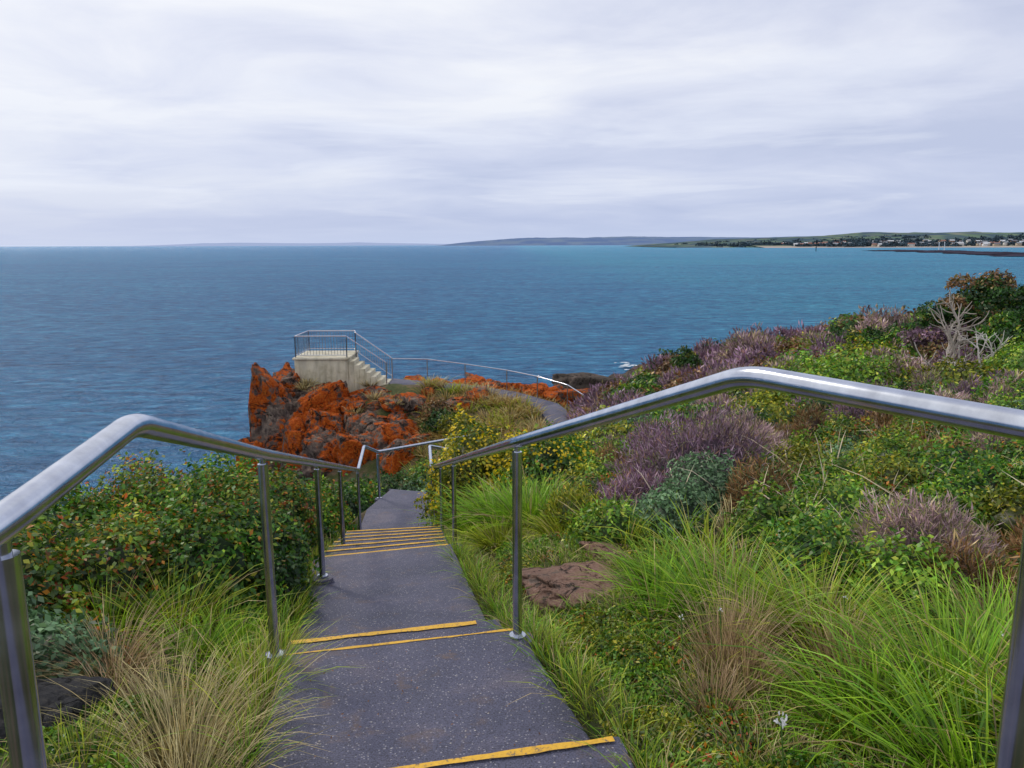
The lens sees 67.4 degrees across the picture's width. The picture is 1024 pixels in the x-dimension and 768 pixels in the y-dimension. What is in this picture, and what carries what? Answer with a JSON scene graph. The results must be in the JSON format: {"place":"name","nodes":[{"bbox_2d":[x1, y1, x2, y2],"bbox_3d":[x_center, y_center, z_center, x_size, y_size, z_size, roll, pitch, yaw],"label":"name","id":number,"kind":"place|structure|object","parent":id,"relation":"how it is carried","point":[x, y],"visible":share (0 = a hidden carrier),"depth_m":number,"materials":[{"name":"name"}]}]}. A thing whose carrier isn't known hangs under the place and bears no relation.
{"place":"outdoors","nodes":[
{"label":"outdoors","id":0,"kind":"place"},
{"bbox_2d":[148,242,445,245],"bbox_3d":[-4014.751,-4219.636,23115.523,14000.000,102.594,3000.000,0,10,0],"label":"faint far range","id":1,"kind":"structure","parent":0,"point":[275,244],"depth_m":22263.68,"materials":[{"name":"grey"}]},
{"bbox_2d":[0,384,996,767],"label":"headland terrain","id":2,"kind":"structure","parent":0,"point":[370,468],"depth_m":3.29,"materials":[{"name":"green plant"}]},
{"bbox_2d":[0,676,115,752],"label":"basalt rock","id":3,"kind":"object","parent":2,"relation":"on","point":[51,694],"visible":0.17,"depth_m":2.62,"materials":[{"name":"grey stone"}]},
{"bbox_2d":[11,431,586,678],"bbox_3d":[-3.990,3.439,14.251,10.483,9.626,21.640,3,11,16],"label":"coastal scrub","id":4,"kind":"object","parent":2,"relation":"on","point":[129,528],"visible":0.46,"depth_m":4.38,"materials":[{"name":"green plant"}]},
{"bbox_2d":[292,330,392,392],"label":"lookout platform","id":5,"kind":"structure","parent":2,"relation":"on","point":[347,366],"depth_m":37.56,"materials":[{"name":"concrete"}]},
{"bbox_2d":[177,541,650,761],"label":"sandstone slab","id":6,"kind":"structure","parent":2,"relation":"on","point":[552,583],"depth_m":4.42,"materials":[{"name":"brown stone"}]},
{"bbox_2d":[236,362,597,483],"bbox_3d":[-3.155,3.653,37.252,19.451,9.862,11.887,0,10,0],"label":"lichen rock outcrop","id":7,"kind":"object","parent":2,"relation":"on","point":[318,423],"visible":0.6,"depth_m":34.86,"materials":[{"name":"orange stone"}]},
{"bbox_2d":[255,379,633,767],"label":"stairway path","id":8,"kind":"structure","parent":2,"relation":"on","point":[470,686],"depth_m":2.98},
{"bbox_2d":[0,413,470,767],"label":"handrail","id":9,"kind":"object","parent":8,"relation":"on","point":[28,502],"visible":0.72,"depth_m":1.13,"materials":[{"name":"metal"}]},
{"bbox_2d":[302,650,539,764],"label":"fallen leaves","id":10,"kind":"object","parent":8,"relation":"on","point":[406,702],"visible":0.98,"depth_m":2.71,"materials":[{"name":"brown plant"}]},
{"bbox_2d":[286,526,614,767],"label":"step markings","id":11,"kind":"object","parent":8,"relation":"on","point":[530,750],"visible":0.95,"depth_m":3.36,"materials":[{"name":"yellow paint"}]},
{"bbox_2d":[392,358,583,410],"bbox_3d":[-0.806,0.196,36.572,11.671,2.143,2.320,8,13,37],"label":"path handrail","id":12,"kind":"object","parent":8,"relation":"on","point":[495,368],"visible":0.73,"depth_m":37.56,"materials":[{"name":"metal"}]},
{"bbox_2d":[428,366,1023,767],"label":"handrail","id":13,"kind":"object","parent":8,"relation":"on","point":[1001,421],"visible":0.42,"depth_m":1.53,"materials":[{"name":"metal"}]},
{"bbox_2d":[292,374,601,481],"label":"brown tussock grass","id":14,"kind":"structure","parent":2,"relation":"on","point":[501,419],"depth_m":33.98,"materials":[{"name":"plant"}]},
{"bbox_2d":[420,397,497,444],"bbox_3d":[-2.431,1.634,32.437,2.091,1.441,5.847,-6,12,-31],"label":"outcrop shrub","id":15,"kind":"object","parent":2,"relation":"on","point":[439,420],"visible":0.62,"depth_m":32.82,"materials":[{"name":"green plant"}]},
{"bbox_2d":[0,531,995,767],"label":"ground cover plants","id":16,"kind":"object","parent":2,"relation":"on","point":[646,672],"visible":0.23,"depth_m":2.76,"materials":[{"name":"green plant"}]},
{"bbox_2d":[414,403,596,528],"bbox_3d":[0.029,1.044,8.817,2.450,1.516,1.263,8,13,37],"label":"yellow flowering shrub","id":17,"kind":"object","parent":2,"relation":"on","point":[549,459],"visible":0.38,"depth_m":8.80,"materials":[{"name":"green plant"}]},
{"bbox_2d":[0,384,1022,767],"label":"grass tussocks","id":18,"kind":"object","parent":2,"relation":"on","point":[962,666],"depth_m":2.94,"materials":[{"name":"green plant"}]},
{"bbox_2d":[510,368,1023,644],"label":"coastal scrub","id":19,"kind":"object","parent":2,"relation":"on","point":[798,427],"visible":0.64,"depth_m":5.35,"materials":[{"name":"green plant"}]},
{"bbox_2d":[536,392,1017,589],"bbox_3d":[1.506,0.896,5.878,2.660,1.420,4.752,0,10,0],"label":"purple heath shrub","id":20,"kind":"object","parent":2,"relation":"on","point":[718,439],"visible":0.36,"depth_m":6.23,"materials":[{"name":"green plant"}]},
{"bbox_2d":[539,304,1023,449],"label":"heathland shrubs","id":21,"kind":"object","parent":2,"relation":"on","point":[807,350],"visible":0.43,"depth_m":20.30,"materials":[{"name":"green plant"}]},
{"bbox_2d":[669,345,706,370],"bbox_3d":[6.203,-0.493,25.742,1.790,1.664,1.688,0,10,0],"label":"coastal tree","id":22,"kind":"object","parent":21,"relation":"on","point":[691,358],"visible":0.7,"depth_m":25.60,"materials":[{"name":"green plant"}]},
{"bbox_2d":[676,506,1003,767],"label":"white wildflowers","id":23,"kind":"object","parent":2,"relation":"on","point":[782,723],"visible":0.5,"depth_m":2.82,"materials":[{"name":"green plant"}]},
{"bbox_2d":[827,323,882,348],"bbox_3d":[10.581,-1.094,23.878,1.788,1.560,1.628,-6,12,-29],"label":"shrub","id":24,"kind":"object","parent":2,"relation":"on","point":[839,330],"visible":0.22,"depth_m":23.51,"materials":[{"name":"green plant"}]},
{"bbox_2d":[896,300,975,354],"bbox_3d":[11.103,-1.068,19.951,2.082,2.218,2.275,3,11,19],"label":"coastal tree","id":25,"kind":"object","parent":2,"relation":"on","point":[917,333],"visible":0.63,"depth_m":19.79,"materials":[{"name":"purple plant"}]},
{"bbox_2d":[901,289,1010,371],"bbox_3d":[9.165,-0.754,15.432,2.027,2.247,1.806,10,14,44],"label":"dead tree","id":26,"kind":"object","parent":2,"relation":"on","point":[952,347],"visible":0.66,"depth_m":15.70,"materials":[{"name":"grey plant"}]},
{"bbox_2d":[924,268,1020,336],"bbox_3d":[12.664,-1.581,20.210,3.354,2.905,3.438,0,10,0],"label":"coastal tree","id":27,"kind":"object","parent":2,"relation":"on","point":[990,290],"visible":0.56,"depth_m":19.82,"materials":[{"name":"green plant"}]},
{"bbox_2d":[951,280,1023,327],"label":"coastal tree","id":28,"kind":"object","parent":2,"relation":"on","point":[1015,303],"visible":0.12,"depth_m":20.27,"materials":[{"name":"green plant"}]},
{"bbox_2d":[968,304,1023,356],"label":"coastal tree","id":29,"kind":"object","parent":2,"relation":"on","point":[999,325],"visible":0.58,"depth_m":17.49,"materials":[{"name":"green plant"}]},
{"bbox_2d":[0,245,1023,516],"bbox_3d":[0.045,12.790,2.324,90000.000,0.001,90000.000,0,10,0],"label":"sea","id":30,"kind":"structure","parent":0,"point":[94,341],"depth_m":152.74,"materials":[{"name":"liquid"}]},
{"bbox_2d":[615,362,636,369],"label":"sea foam","id":31,"kind":"object","parent":30,"relation":"on","point":[626,365],"visible":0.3,"depth_m":82.16,"materials":[{"name":"white"}]},
{"bbox_2d":[551,314,899,388],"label":"shore rocks","id":32,"kind":"object","parent":30,"relation":"in","point":[581,380],"visible":0.06,"depth_m":61.63,"materials":[{"name":"brown stone"}]},
{"bbox_2d":[868,250,1023,256],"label":"rock reef","id":33,"kind":"object","parent":30,"relation":"in","point":[1006,254],"visible":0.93,"depth_m":925.68},
{"bbox_2d":[0,0,1023,245],"label":"sky","id":34,"kind":"structure","parent":0,"point":[123,122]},
{"bbox_2d":[439,236,807,245],"bbox_3d":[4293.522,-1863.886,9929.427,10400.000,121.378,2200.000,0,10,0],"label":"distant hills","id":35,"kind":"structure","parent":0,"point":[632,240],"depth_m":9449.67,"materials":[{"name":"grey"}]},
{"bbox_2d":[631,418,1023,567],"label":"dead reeds","id":36,"kind":"object","parent":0,"point":[847,470],"visible":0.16,"depth_m":5.42,"materials":[{"name":"brown plant"}]},
{"bbox_2d":[633,231,1023,247],"bbox_3d":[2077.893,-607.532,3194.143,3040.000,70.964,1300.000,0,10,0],"label":"coastal hills","id":37,"kind":"structure","parent":0,"point":[934,236],"depth_m":3062.38,"materials":[{"name":"green plant"}]},
{"bbox_2d":[674,233,1023,247],"bbox_3d":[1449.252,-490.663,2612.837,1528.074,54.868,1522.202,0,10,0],"label":"distant trees","id":38,"kind":"object","parent":37,"relation":"on","point":[860,242],"visible":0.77,"depth_m":2563.00,"materials":[{"name":"green plant"}]},
{"bbox_2d":[781,239,1023,246],"bbox_3d":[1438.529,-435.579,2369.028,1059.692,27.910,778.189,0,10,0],"label":"seaside town","id":39,"kind":"object","parent":37,"relation":"on","point":[984,243],"visible":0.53,"depth_m":2330.28},
{"bbox_2d":[751,245,1023,247],"bbox_3d":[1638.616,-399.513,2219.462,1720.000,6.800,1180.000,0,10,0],"label":"beach","id":40,"kind":"structure","parent":0,"point":[776,246],"depth_m":2340.66,"materials":[{"name":"beige sand"}]}
]}

